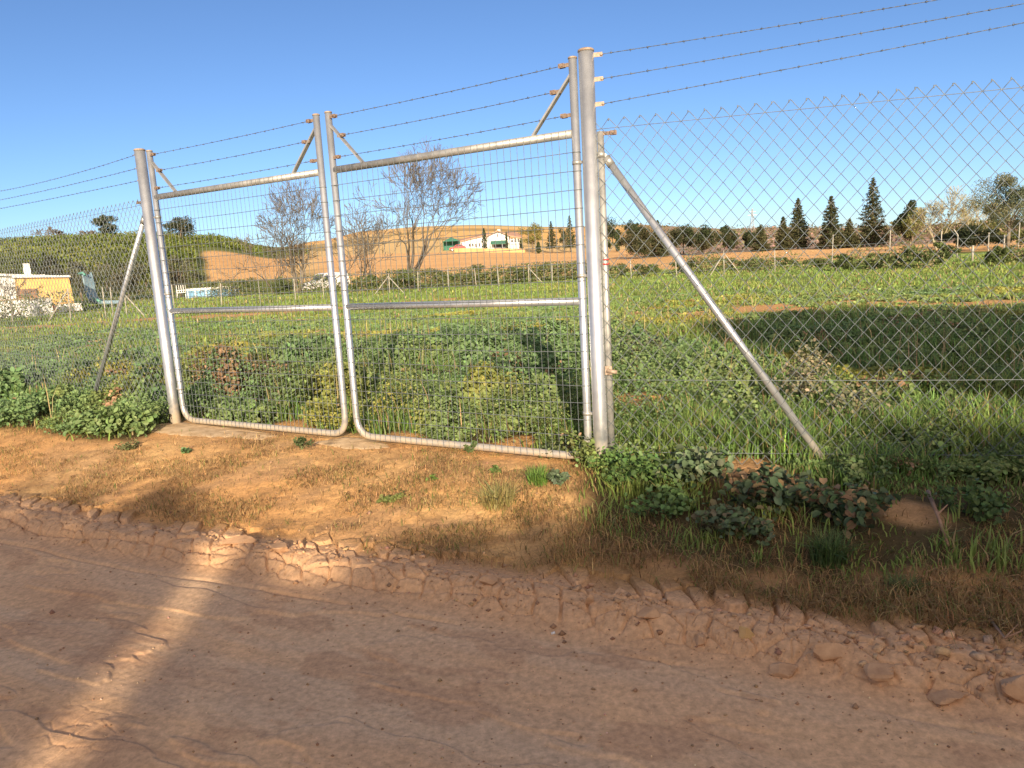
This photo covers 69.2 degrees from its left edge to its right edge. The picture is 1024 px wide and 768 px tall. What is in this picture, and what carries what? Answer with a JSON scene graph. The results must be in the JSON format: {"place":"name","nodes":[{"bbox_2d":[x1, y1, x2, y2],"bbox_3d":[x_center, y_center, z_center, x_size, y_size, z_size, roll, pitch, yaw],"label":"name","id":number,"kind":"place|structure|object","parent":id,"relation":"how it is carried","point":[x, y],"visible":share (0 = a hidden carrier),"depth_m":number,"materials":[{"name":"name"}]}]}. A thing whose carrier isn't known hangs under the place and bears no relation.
{"place":"outdoors","nodes":[
{"label":"outdoors","id":0,"kind":"place"},
{"bbox_2d":[0,497,1023,767],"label":"dirt road","id":1,"kind":"structure","parent":0,"point":[130,593],"depth_m":2.83,"materials":[{"name":"soil"}]},
{"bbox_2d":[219,535,255,543],"bbox_3d":[-1.548,0.884,4.192,0.207,0.053,0.091,-3,9,0],"label":"mud clod","id":2,"kind":"object","parent":1,"relation":"on","point":[244,539],"visible":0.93,"depth_m":4.17,"materials":[{"name":"brown soil"}]},
{"bbox_2d":[0,429,1023,767],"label":"soil crumbs","id":3,"kind":"object","parent":1,"relation":"on","point":[778,651],"visible":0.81,"depth_m":3.26,"materials":[{"name":"soil"}]},
{"bbox_2d":[2,546,1022,767],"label":"road grit","id":4,"kind":"object","parent":1,"relation":"on","point":[690,719],"visible":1,"depth_m":2.67,"materials":[{"name":"gravel"}]},
{"bbox_2d":[82,514,1023,704],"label":"mud crumbs","id":5,"kind":"object","parent":1,"relation":"on","point":[939,650],"visible":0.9,"depth_m":2.77,"materials":[{"name":"brown soil"}]},
{"bbox_2d":[637,607,659,618],"bbox_3d":[0.566,0.956,3.068,0.074,0.043,0.089,-12,13,-42],"label":"mud clod","id":6,"kind":"object","parent":1,"relation":"on","point":[648,613],"visible":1,"depth_m":3.07,"materials":[{"name":"brown soil"}]},
{"bbox_2d":[739,626,753,640],"bbox_3d":[0.917,0.976,2.903,0.064,0.070,0.046,3,11,32],"label":"mud clod","id":7,"kind":"object","parent":1,"relation":"on","point":[746,632],"visible":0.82,"depth_m":2.89,"materials":[{"name":"brown soil"}]},
{"bbox_2d":[768,662,797,678],"bbox_3d":[0.996,1.047,2.724,0.096,0.042,0.082,3,11,33],"label":"mud clod","id":8,"kind":"object","parent":1,"relation":"on","point":[783,670],"visible":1,"depth_m":2.71,"materials":[{"name":"brown soil"}]},
{"bbox_2d":[813,642,848,660],"bbox_3d":[1.190,0.990,2.735,0.180,0.087,0.060,-5,10,-13],"label":"mud clod","id":9,"kind":"object","parent":1,"relation":"on","point":[828,651],"visible":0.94,"depth_m":2.71,"materials":[{"name":"brown soil"}]},
{"bbox_2d":[863,663,893,681],"bbox_3d":[1.295,1.016,2.605,0.113,0.052,0.075,-3,9,0],"label":"mud clod","id":10,"kind":"object","parent":1,"relation":"on","point":[881,672],"visible":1,"depth_m":2.59,"materials":[{"name":"brown soil"}]},
{"bbox_2d":[926,689,969,704],"bbox_3d":[1.472,1.054,2.504,0.138,0.042,0.077,-5,10,-12],"label":"mud clod","id":11,"kind":"object","parent":1,"relation":"on","point":[944,697],"visible":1,"depth_m":2.48,"materials":[{"name":"brown soil"}]},
{"bbox_2d":[1000,674,1023,702],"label":"mud clod","id":12,"kind":"object","parent":1,"relation":"on","point":[1012,687],"visible":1,"depth_m":2.43,"materials":[{"name":"brown soil"}]},
{"bbox_2d":[0,416,1023,652],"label":"verge","id":13,"kind":"structure","parent":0,"point":[31,490],"depth_m":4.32,"materials":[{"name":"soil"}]},
{"bbox_2d":[114,439,140,450],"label":"weed","id":14,"kind":"object","parent":13,"relation":"on","point":[127,445],"visible":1,"depth_m":6.30,"materials":[{"name":"green plant"}]},
{"bbox_2d":[376,490,406,502],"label":"weed","id":15,"kind":"object","parent":13,"relation":"on","point":[389,498],"visible":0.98,"depth_m":4.59,"materials":[{"name":"green plant"}]},
{"bbox_2d":[459,475,521,511],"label":"grass tuft","id":16,"kind":"object","parent":13,"relation":"on","point":[496,495],"visible":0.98,"depth_m":4.38,"materials":[{"name":"beige plant"}]},
{"bbox_2d":[517,462,558,486],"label":"grass tuft","id":17,"kind":"object","parent":13,"relation":"on","point":[537,476],"visible":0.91,"depth_m":4.62,"materials":[{"name":"green plant"}]},
{"bbox_2d":[545,468,570,485],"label":"weed","id":18,"kind":"object","parent":13,"relation":"on","point":[557,478],"visible":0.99,"depth_m":4.53,"materials":[{"name":"green plant"}]},
{"bbox_2d":[588,441,637,469],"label":"weed","id":19,"kind":"object","parent":13,"relation":"on","point":[609,456],"visible":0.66,"depth_m":4.71,"materials":[{"name":"green plant"}]},
{"bbox_2d":[601,448,672,489],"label":"weed","id":20,"kind":"object","parent":13,"relation":"on","point":[643,465],"visible":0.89,"depth_m":4.35,"materials":[{"name":"green plant"}]},
{"bbox_2d":[622,478,708,518],"bbox_3d":[0.845,0.621,4.036,0.390,0.182,0.432,3,11,32],"label":"weed","id":21,"kind":"object","parent":13,"relation":"on","point":[682,506],"visible":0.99,"depth_m":3.99,"materials":[{"name":"green plant"}]},
{"bbox_2d":[652,444,743,487],"bbox_3d":[1.092,0.479,4.323,0.499,0.272,0.428,-12,13,-41],"label":"weed","id":22,"kind":"object","parent":13,"relation":"on","point":[698,464],"visible":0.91,"depth_m":4.28,"materials":[{"name":"green plant"}]},
{"bbox_2d":[686,498,776,546],"bbox_3d":[1.128,0.686,3.746,0.315,0.169,0.429,-12,12,-41],"label":"weed","id":23,"kind":"object","parent":13,"relation":"on","point":[722,517],"visible":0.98,"depth_m":3.72,"materials":[{"name":"green plant"}]},
{"bbox_2d":[717,453,820,513],"bbox_3d":[1.380,0.537,3.970,0.569,0.287,0.457,-10,12,-36],"label":"weed","id":24,"kind":"object","parent":13,"relation":"on","point":[772,487],"visible":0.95,"depth_m":3.89,"materials":[{"name":"green plant"}]},
{"bbox_2d":[779,521,869,569],"bbox_3d":[1.471,0.738,3.435,0.501,0.185,0.396,-11,12,-39],"label":"grass tuft","id":25,"kind":"object","parent":13,"relation":"on","point":[832,552],"visible":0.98,"depth_m":3.40,"materials":[{"name":"green plant"}]},
{"bbox_2d":[790,478,901,538],"bbox_3d":[1.647,0.603,3.739,0.405,0.245,0.497,-10,11,-33],"label":"weed","id":26,"kind":"object","parent":13,"relation":"on","point":[853,503],"visible":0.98,"depth_m":3.67,"materials":[{"name":"green plant"}]},
{"bbox_2d":[836,454,898,489],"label":"weed","id":27,"kind":"object","parent":13,"relation":"on","point":[852,471],"visible":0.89,"depth_m":4.16,"materials":[{"name":"green plant"}]},
{"bbox_2d":[876,570,937,598],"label":"grass tuft","id":28,"kind":"object","parent":13,"relation":"on","point":[890,579],"visible":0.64,"depth_m":3.11,"materials":[{"name":"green plant"}]},
{"bbox_2d":[926,490,949,545],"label":"dead branch","id":29,"kind":"object","parent":13,"relation":"on","point":[933,505],"visible":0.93,"depth_m":3.61,"materials":[{"name":"wood"}]},
{"bbox_2d":[924,474,1016,524],"bbox_3d":[2.286,0.559,3.675,0.306,0.195,0.421,-9,11,-31],"label":"weed","id":30,"kind":"object","parent":13,"relation":"on","point":[988,505],"visible":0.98,"depth_m":3.64,"materials":[{"name":"green plant"}]},
{"bbox_2d":[0,250,1023,599],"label":"meadow ground","id":31,"kind":"structure","parent":0,"point":[748,464],"depth_m":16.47,"materials":[{"name":"green plant"}]},
{"bbox_2d":[0,272,43,319],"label":"blossoming tree","id":32,"kind":"object","parent":31,"relation":"on","point":[13,283],"visible":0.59,"depth_m":35.01,"materials":[{"name":"white plant"}]},
{"bbox_2d":[0,263,49,299],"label":"white outbuilding","id":33,"kind":"structure","parent":31,"relation":"on","point":[11,280],"depth_m":44.93,"materials":[{"name":"paint"}]},
{"bbox_2d":[0,297,52,317],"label":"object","id":34,"kind":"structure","parent":31,"relation":"on","point":[19,306],"depth_m":37.69,"materials":[{"name":"plant"}]},
{"bbox_2d":[11,275,81,311],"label":"yellow shed","id":35,"kind":"structure","parent":31,"relation":"on","point":[48,284],"depth_m":39.67,"materials":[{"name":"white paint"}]},
{"bbox_2d":[48,261,103,299],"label":"olive tree","id":36,"kind":"object","parent":31,"relation":"on","point":[74,275],"visible":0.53,"depth_m":54.26,"materials":[{"name":"green plant"}]},
{"bbox_2d":[0,155,169,420],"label":"chain link fence","id":37,"kind":"object","parent":31,"relation":"on","point":[128,275],"visible":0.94,"depth_m":8.09,"materials":[{"name":"metal"}]},
{"bbox_2d":[78,272,118,303],"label":"water slide","id":38,"kind":"object","parent":31,"relation":"on","point":[91,288],"visible":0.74,"depth_m":43.52,"materials":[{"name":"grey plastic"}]},
{"bbox_2d":[95,260,147,298],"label":"olive tree","id":39,"kind":"object","parent":31,"relation":"on","point":[122,279],"visible":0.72,"depth_m":53.84,"materials":[{"name":"green plant"}]},
{"bbox_2d":[160,255,206,296],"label":"olive tree","id":40,"kind":"object","parent":31,"relation":"on","point":[183,276],"visible":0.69,"depth_m":56.70,"materials":[{"name":"green plant"}]},
{"bbox_2d":[185,286,238,298],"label":"garden pool","id":41,"kind":"structure","parent":31,"relation":"on","point":[195,291],"depth_m":53.93,"materials":[{"name":"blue plastic"}]},
{"bbox_2d":[147,422,278,439],"bbox_3d":[-2.772,0.456,6.747,1.869,0.088,0.459,3,11,32],"label":"concrete footing","id":42,"kind":"object","parent":31,"relation":"on","point":[199,430],"visible":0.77,"depth_m":6.71,"materials":[{"name":"beige concrete"}]},
{"bbox_2d":[133,148,180,423],"bbox_3d":[-3.336,-0.752,7.038,0.099,2.841,0.149,-8,11,-27],"label":"gate post","id":43,"kind":"object","parent":42,"relation":"on","point":[141,168],"visible":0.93,"depth_m":6.95,"materials":[{"name":"metal"}]},
{"bbox_2d":[146,113,347,435],"bbox_3d":[-2.326,-0.846,6.393,2.166,2.532,0.064,2,11,31],"label":"gate leaf","id":44,"kind":"object","parent":43,"relation":"attached to","point":[319,172],"visible":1,"depth_m":6.29,"materials":[{"name":"metal"}]},
{"bbox_2d":[215,216,318,293],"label":"bare tree","id":45,"kind":"object","parent":31,"relation":"on","point":[272,255],"visible":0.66,"depth_m":51.77,"materials":[{"name":"brown plant"}]},
{"bbox_2d":[270,276,298,293],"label":"bush","id":46,"kind":"object","parent":31,"relation":"on","point":[282,285],"visible":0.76,"depth_m":49.26,"materials":[{"name":"green plant"}]},
{"bbox_2d":[253,179,336,293],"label":"bare tree","id":47,"kind":"object","parent":31,"relation":"on","point":[314,201],"visible":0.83,"depth_m":47.73,"materials":[{"name":"brown plant"}]},
{"bbox_2d":[270,240,375,290],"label":"bush","id":48,"kind":"object","parent":31,"relation":"on","point":[350,260],"visible":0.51,"depth_m":54.88,"materials":[{"name":"brown plant"}]},
{"bbox_2d":[314,437,387,448],"bbox_3d":[-1.274,0.498,5.957,0.827,0.083,0.304,3,11,34],"label":"concrete footing","id":49,"kind":"object","parent":31,"relation":"on","point":[349,443],"visible":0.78,"depth_m":5.92,"materials":[{"name":"beige concrete"}]},
{"bbox_2d":[349,274,382,288],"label":"bush","id":50,"kind":"object","parent":31,"relation":"on","point":[369,279],"visible":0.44,"depth_m":46.24,"materials":[{"name":"green plant"}]},
{"bbox_2d":[332,203,400,280],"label":"bare tree","id":51,"kind":"object","parent":31,"relation":"on","point":[364,220],"visible":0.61,"depth_m":57.43,"materials":[{"name":"brown plant"}]},
{"bbox_2d":[377,267,421,288],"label":"bush","id":52,"kind":"object","parent":31,"relation":"on","point":[403,276],"visible":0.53,"depth_m":44.52,"materials":[{"name":"green plant"}]},
{"bbox_2d":[344,138,484,288],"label":"bare tree","id":53,"kind":"object","parent":31,"relation":"on","point":[414,226],"visible":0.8,"depth_m":44.49,"materials":[{"name":"brown plant"}]},
{"bbox_2d":[0,282,1023,485],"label":"meadow weeds","id":54,"kind":"object","parent":31,"relation":"on","point":[107,414],"visible":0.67,"depth_m":7.75,"materials":[{"name":"green plant"}]},
{"bbox_2d":[0,239,1023,325],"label":"fence undergrowth","id":55,"kind":"object","parent":31,"relation":"on","point":[701,267],"visible":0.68,"depth_m":43.90,"materials":[{"name":"green plant"}]},
{"bbox_2d":[8,223,1019,324],"bbox_3d":[2.452,-5.811,37.681,47.212,2.047,8.452,-5,10,-12],"label":"wire fence","id":56,"kind":"object","parent":31,"relation":"on","point":[388,277],"visible":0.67,"depth_m":37.69,"materials":[{"name":"grey metal"}]},
{"bbox_2d":[8,287,1023,437],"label":"dry stalks","id":57,"kind":"object","parent":31,"relation":"on","point":[644,340],"visible":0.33,"depth_m":8.82,"materials":[{"name":"plant"}]},
{"bbox_2d":[538,432,580,458],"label":"weed","id":58,"kind":"object","parent":31,"relation":"on","point":[555,447],"visible":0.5,"depth_m":5.18,"materials":[{"name":"green plant"}]},
{"bbox_2d":[578,47,607,466],"bbox_3d":[0.554,-0.621,4.721,0.152,2.856,0.100,-3,9,0],"label":"gate post","id":59,"kind":"object","parent":31,"relation":"on","point":[588,79],"visible":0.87,"depth_m":4.64,"materials":[{"name":"metal"}]},
{"bbox_2d":[324,56,592,458],"bbox_3d":[-0.428,-0.779,5.262,2.123,2.554,0.064,2,11,31],"label":"gate leaf","id":60,"kind":"object","parent":59,"relation":"attached to","point":[573,133],"visible":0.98,"depth_m":5.16,"materials":[{"name":"metal"}]},
{"bbox_2d":[611,329,672,365],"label":"weed","id":61,"kind":"object","parent":31,"relation":"on","point":[658,341],"visible":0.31,"depth_m":8.76,"materials":[{"name":"green plant"}]},
{"bbox_2d":[633,263,661,274],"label":"bush","id":62,"kind":"object","parent":31,"relation":"on","point":[654,268],"visible":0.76,"depth_m":44.19,"materials":[{"name":"green plant"}]},
{"bbox_2d":[774,338,835,412],"bbox_3d":[2.319,-0.056,5.985,0.541,0.643,0.480,-10,11,-33],"label":"tall weed","id":63,"kind":"object","parent":31,"relation":"on","point":[797,376],"visible":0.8,"depth_m":5.91,"materials":[{"name":"green plant"}]},
{"bbox_2d":[595,0,1023,464],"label":"chain link fence","id":64,"kind":"object","parent":31,"relation":"on","point":[603,157],"visible":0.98,"depth_m":4.45,"materials":[{"name":"metal"}]},
{"bbox_2d":[828,253,867,268],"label":"bush","id":65,"kind":"object","parent":31,"relation":"on","point":[841,260],"visible":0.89,"depth_m":34.01,"materials":[{"name":"green plant"}]},
{"bbox_2d":[819,379,890,422],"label":"tall weed","id":66,"kind":"object","parent":31,"relation":"on","point":[856,399],"visible":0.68,"depth_m":5.27,"materials":[{"name":"green plant"}]},
{"bbox_2d":[891,246,932,267],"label":"bush","id":67,"kind":"object","parent":31,"relation":"on","point":[914,249],"visible":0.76,"depth_m":32.15,"materials":[{"name":"green plant"}]},
{"bbox_2d":[917,241,961,264],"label":"bush","id":68,"kind":"object","parent":31,"relation":"on","point":[939,245],"visible":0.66,"depth_m":33.15,"materials":[{"name":"green plant"}]},
{"bbox_2d":[984,246,1011,264],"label":"bush","id":69,"kind":"object","parent":31,"relation":"on","point":[997,251],"visible":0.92,"depth_m":30.08,"materials":[{"name":"green plant"}]},
{"bbox_2d":[0,0,1023,246],"label":"sky","id":70,"kind":"structure","parent":0,"point":[85,84],"materials":[{"name":"blue"}]},
{"bbox_2d":[19,225,1023,297],"bbox_3d":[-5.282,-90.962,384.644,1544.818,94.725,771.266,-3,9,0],"label":"hills","id":71,"kind":"structure","parent":0,"point":[465,232],"depth_m":174.36,"materials":[{"name":"soil"}]},
{"bbox_2d":[0,251,35,274],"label":"tree","id":72,"kind":"object","parent":71,"relation":"on","point":[10,268],"visible":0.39,"depth_m":58.78,"materials":[{"name":"green plant"}]},
{"bbox_2d":[29,254,60,274],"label":"tree","id":73,"kind":"object","parent":71,"relation":"on","point":[45,265],"visible":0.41,"depth_m":55.12,"materials":[{"name":"green plant"}]},
{"bbox_2d":[90,214,117,233],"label":"oak tree","id":74,"kind":"object","parent":71,"relation":"on","point":[105,223],"visible":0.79,"depth_m":175.72,"materials":[{"name":"green plant"}]},
{"bbox_2d":[90,251,127,290],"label":"tree","id":75,"kind":"object","parent":71,"relation":"on","point":[113,267],"visible":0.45,"depth_m":64.05,"materials":[{"name":"green plant"}]},
{"bbox_2d":[122,245,169,287],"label":"tree","id":76,"kind":"object","parent":71,"relation":"on","point":[140,262],"visible":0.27,"depth_m":67.15,"materials":[{"name":"green plant"}]},
{"bbox_2d":[0,230,309,284],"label":"hill scrub","id":77,"kind":"object","parent":71,"relation":"on","point":[193,254],"visible":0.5,"depth_m":117.75,"materials":[{"name":"green plant"}]},
{"bbox_2d":[162,215,196,237],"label":"oak tree","id":78,"kind":"object","parent":71,"relation":"on","point":[179,224],"visible":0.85,"depth_m":183.50,"materials":[{"name":"green plant"}]},
{"bbox_2d":[460,229,521,248],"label":"farmhouse","id":79,"kind":"object","parent":71,"relation":"on","point":[500,243],"visible":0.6,"depth_m":182.42,"materials":[{"name":"white paint"}]},
{"bbox_2d":[600,217,626,240],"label":"pine tree","id":80,"kind":"object","parent":71,"relation":"on","point":[612,232],"visible":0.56,"depth_m":202.64,"materials":[{"name":"green plant"}]},
{"bbox_2d":[625,218,1023,256],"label":"scrub","id":81,"kind":"object","parent":71,"relation":"on","point":[925,232],"visible":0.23,"depth_m":127.69,"materials":[{"name":"green plant"}]},
{"bbox_2d":[856,177,891,246],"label":"conifer","id":82,"kind":"object","parent":71,"relation":"on","point":[873,236],"visible":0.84,"depth_m":96.64,"materials":[{"name":"green plant"}]},
{"bbox_2d":[299,240,1023,283],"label":"ploughed field","id":83,"kind":"structure","parent":0,"point":[506,258],"depth_m":103.33,"materials":[{"name":"soil"}]},
{"bbox_2d":[454,248,524,252],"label":"garden wall","id":84,"kind":"structure","parent":83,"relation":"on","point":[478,250],"depth_m":163.59,"materials":[{"name":"beige paint"}]},
{"bbox_2d":[517,222,543,252],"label":"tree","id":85,"kind":"object","parent":83,"relation":"on","point":[533,238],"visible":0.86,"depth_m":164.31,"materials":[{"name":"green plant"}]},
{"bbox_2d":[544,221,559,252],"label":"conifer","id":86,"kind":"object","parent":83,"relation":"on","point":[552,245],"visible":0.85,"depth_m":161.56,"materials":[{"name":"green plant"}]},
{"bbox_2d":[618,225,654,258],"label":"pine tree","id":87,"kind":"object","parent":83,"relation":"on","point":[643,235],"visible":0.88,"depth_m":99.70,"materials":[{"name":"green plant"}]},
{"bbox_2d":[642,220,669,257],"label":"conifer","id":88,"kind":"object","parent":83,"relation":"on","point":[658,248],"visible":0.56,"depth_m":102.97,"materials":[{"name":"green plant"}]},
{"bbox_2d":[666,224,696,254],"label":"pine tree","id":89,"kind":"object","parent":83,"relation":"on","point":[682,237],"visible":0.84,"depth_m":104.56,"materials":[{"name":"green plant"}]},
{"bbox_2d":[692,224,718,254],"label":"pine tree","id":90,"kind":"object","parent":83,"relation":"on","point":[700,238],"visible":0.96,"depth_m":98.13,"materials":[{"name":"green plant"}]},
{"bbox_2d":[715,225,738,252],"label":"pine tree","id":91,"kind":"object","parent":83,"relation":"on","point":[730,239],"visible":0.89,"depth_m":100.52,"materials":[{"name":"green plant"}]},
{"bbox_2d":[749,224,771,251],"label":"conifer","id":92,"kind":"object","parent":83,"relation":"on","point":[761,237],"visible":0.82,"depth_m":96.68,"materials":[{"name":"green plant"}]},
{"bbox_2d":[771,216,794,249],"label":"conifer","id":93,"kind":"object","parent":83,"relation":"on","point":[786,242],"visible":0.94,"depth_m":98.56,"materials":[{"name":"green plant"}]},
{"bbox_2d":[785,198,815,248],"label":"conifer","id":94,"kind":"object","parent":83,"relation":"on","point":[795,233],"visible":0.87,"depth_m":100.26,"materials":[{"name":"green plant"}]},
{"bbox_2d":[812,195,848,248],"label":"conifer","id":95,"kind":"object","parent":83,"relation":"on","point":[830,229],"visible":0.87,"depth_m":93.42,"materials":[{"name":"green plant"}]},
{"bbox_2d":[840,218,863,247],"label":"conifer","id":96,"kind":"object","parent":83,"relation":"on","point":[852,239],"visible":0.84,"depth_m":95.42,"materials":[{"name":"green plant"}]},
{"bbox_2d":[891,199,925,245],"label":"pine tree","id":97,"kind":"object","parent":83,"relation":"on","point":[898,227],"visible":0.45,"depth_m":90.01,"materials":[{"name":"green plant"}]},
{"bbox_2d":[901,211,925,245],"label":"tree","id":98,"kind":"object","parent":83,"relation":"on","point":[908,220],"visible":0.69,"depth_m":84.68,"materials":[{"name":"green plant"}]},
{"bbox_2d":[905,184,975,249],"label":"bare tree","id":99,"kind":"object","parent":83,"relation":"on","point":[961,211],"visible":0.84,"depth_m":66.78,"materials":[{"name":"beige bark"}]},
{"bbox_2d":[954,197,993,247],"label":"bare tree","id":100,"kind":"object","parent":83,"relation":"on","point":[968,220],"visible":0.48,"depth_m":66.52,"materials":[{"name":"beige plant"}]},
{"bbox_2d":[932,218,1015,247],"bbox_3d":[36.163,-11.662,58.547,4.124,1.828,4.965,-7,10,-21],"label":"clipped hedge","id":101,"kind":"object","parent":83,"relation":"on","point":[966,232],"visible":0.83,"depth_m":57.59,"materials":[{"name":"green plant"}]},
{"bbox_2d":[964,172,1023,247],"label":"olive tree","id":102,"kind":"object","parent":83,"relation":"on","point":[1003,208],"visible":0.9,"depth_m":50.63,"materials":[{"name":"green plant"}]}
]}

